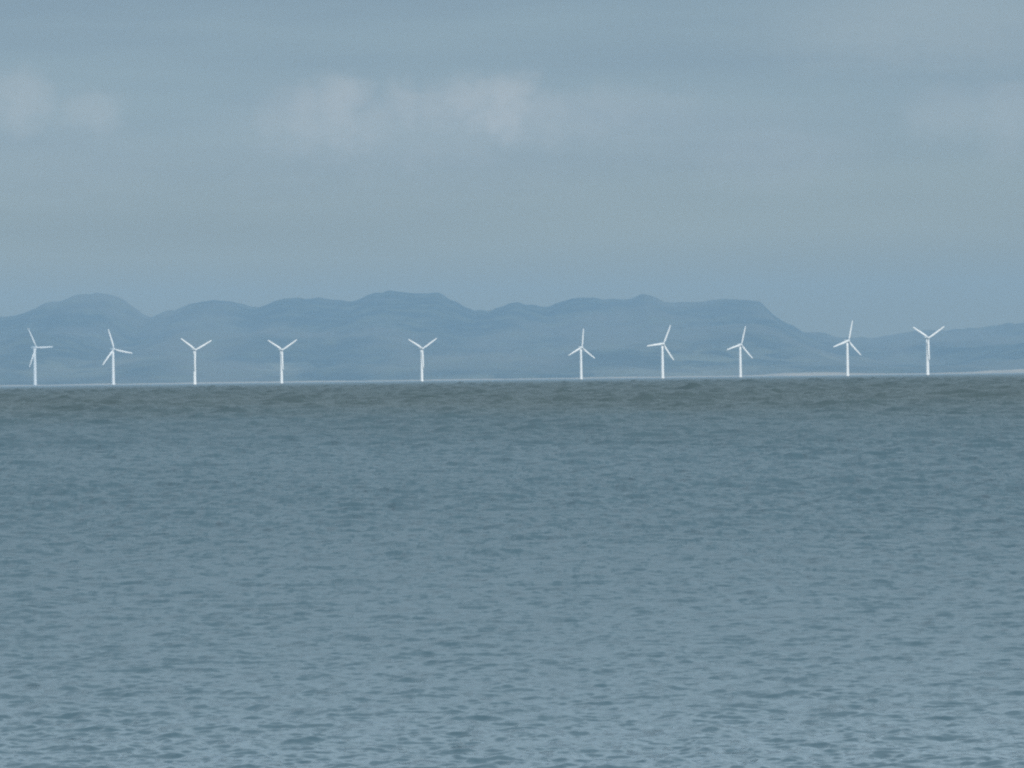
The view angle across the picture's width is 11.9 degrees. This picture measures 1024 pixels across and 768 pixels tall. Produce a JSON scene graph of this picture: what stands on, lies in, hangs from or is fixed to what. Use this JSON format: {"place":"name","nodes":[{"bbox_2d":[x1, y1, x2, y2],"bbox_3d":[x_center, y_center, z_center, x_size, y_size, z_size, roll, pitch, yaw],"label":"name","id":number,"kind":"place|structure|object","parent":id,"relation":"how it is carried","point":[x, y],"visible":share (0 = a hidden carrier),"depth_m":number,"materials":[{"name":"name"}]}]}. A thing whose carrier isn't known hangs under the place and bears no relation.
{"place":"outdoors","nodes":[
{"label":"outdoors","id":0,"kind":"place"},
{"bbox_2d":[0,373,1023,767],"bbox_3d":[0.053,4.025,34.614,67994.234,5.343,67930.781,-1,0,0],"label":"sea","id":1,"kind":"structure","parent":0,"point":[822,571],"depth_m":100.48,"materials":[{"name":"liquid"}]},
{"bbox_2d":[28,328,52,385],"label":"wind turbine","id":2,"kind":"object","parent":1,"relation":"in","point":[35,347],"visible":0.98,"depth_m":19854.63,"materials":[{"name":"paint"}]},
{"bbox_2d":[103,329,131,384],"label":"wind turbine","id":3,"kind":"object","parent":1,"relation":"in","point":[113,368],"visible":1,"depth_m":13552.52,"materials":[{"name":"paint"}]},
{"bbox_2d":[181,338,211,384],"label":"wind turbine","id":4,"kind":"object","parent":1,"relation":"in","point":[194,365],"visible":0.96,"depth_m":8644.52,"materials":[{"name":"paint"}]},
{"bbox_2d":[268,339,296,383],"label":"wind turbine","id":5,"kind":"object","parent":1,"relation":"in","point":[281,365],"visible":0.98,"depth_m":8977.42,"materials":[{"name":"paint"}]},
{"bbox_2d":[408,338,436,381],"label":"wind turbine","id":6,"kind":"object","parent":1,"relation":"in","point":[421,363],"visible":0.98,"depth_m":9133.37,"materials":[{"name":"paint"}]},
{"bbox_2d":[568,329,594,379],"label":"wind turbine","id":7,"kind":"object","parent":1,"relation":"in","point":[580,349],"visible":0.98,"depth_m":9441.38,"materials":[{"name":"paint"}]},
{"bbox_2d":[647,325,673,378],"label":"wind turbine","id":8,"kind":"object","parent":1,"relation":"in","point":[662,363],"visible":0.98,"depth_m":8716.85,"materials":[{"name":"paint"}]},
{"bbox_2d":[727,326,751,377],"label":"wind turbine","id":9,"kind":"object","parent":1,"relation":"in","point":[740,365],"visible":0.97,"depth_m":9254.54,"materials":[{"name":"paint"}]},
{"bbox_2d":[834,321,860,375],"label":"wind turbine","id":10,"kind":"object","parent":1,"relation":"in","point":[847,359],"visible":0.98,"depth_m":8574.51,"materials":[{"name":"paint"}]},
{"bbox_2d":[913,326,943,375],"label":"wind turbine","id":11,"kind":"object","parent":1,"relation":"in","point":[927,338],"visible":0.97,"depth_m":8079.26,"materials":[{"name":"paint"}]},
{"bbox_2d":[0,291,1023,384],"bbox_3d":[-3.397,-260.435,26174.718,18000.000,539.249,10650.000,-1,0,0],"label":"hills","id":12,"kind":"structure","parent":0,"point":[366,338],"depth_m":24097.62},
{"bbox_2d":[0,369,1023,385],"bbox_3d":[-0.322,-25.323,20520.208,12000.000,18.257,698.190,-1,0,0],"label":"beach","id":13,"kind":"structure","parent":0,"point":[842,373],"depth_m":20380.75,"materials":[{"name":"grey sand"}]},
{"bbox_2d":[0,0,1023,337],"label":"sky","id":14,"kind":"structure","parent":0,"point":[828,165],"materials":[{"name":"blue"}]}
]}

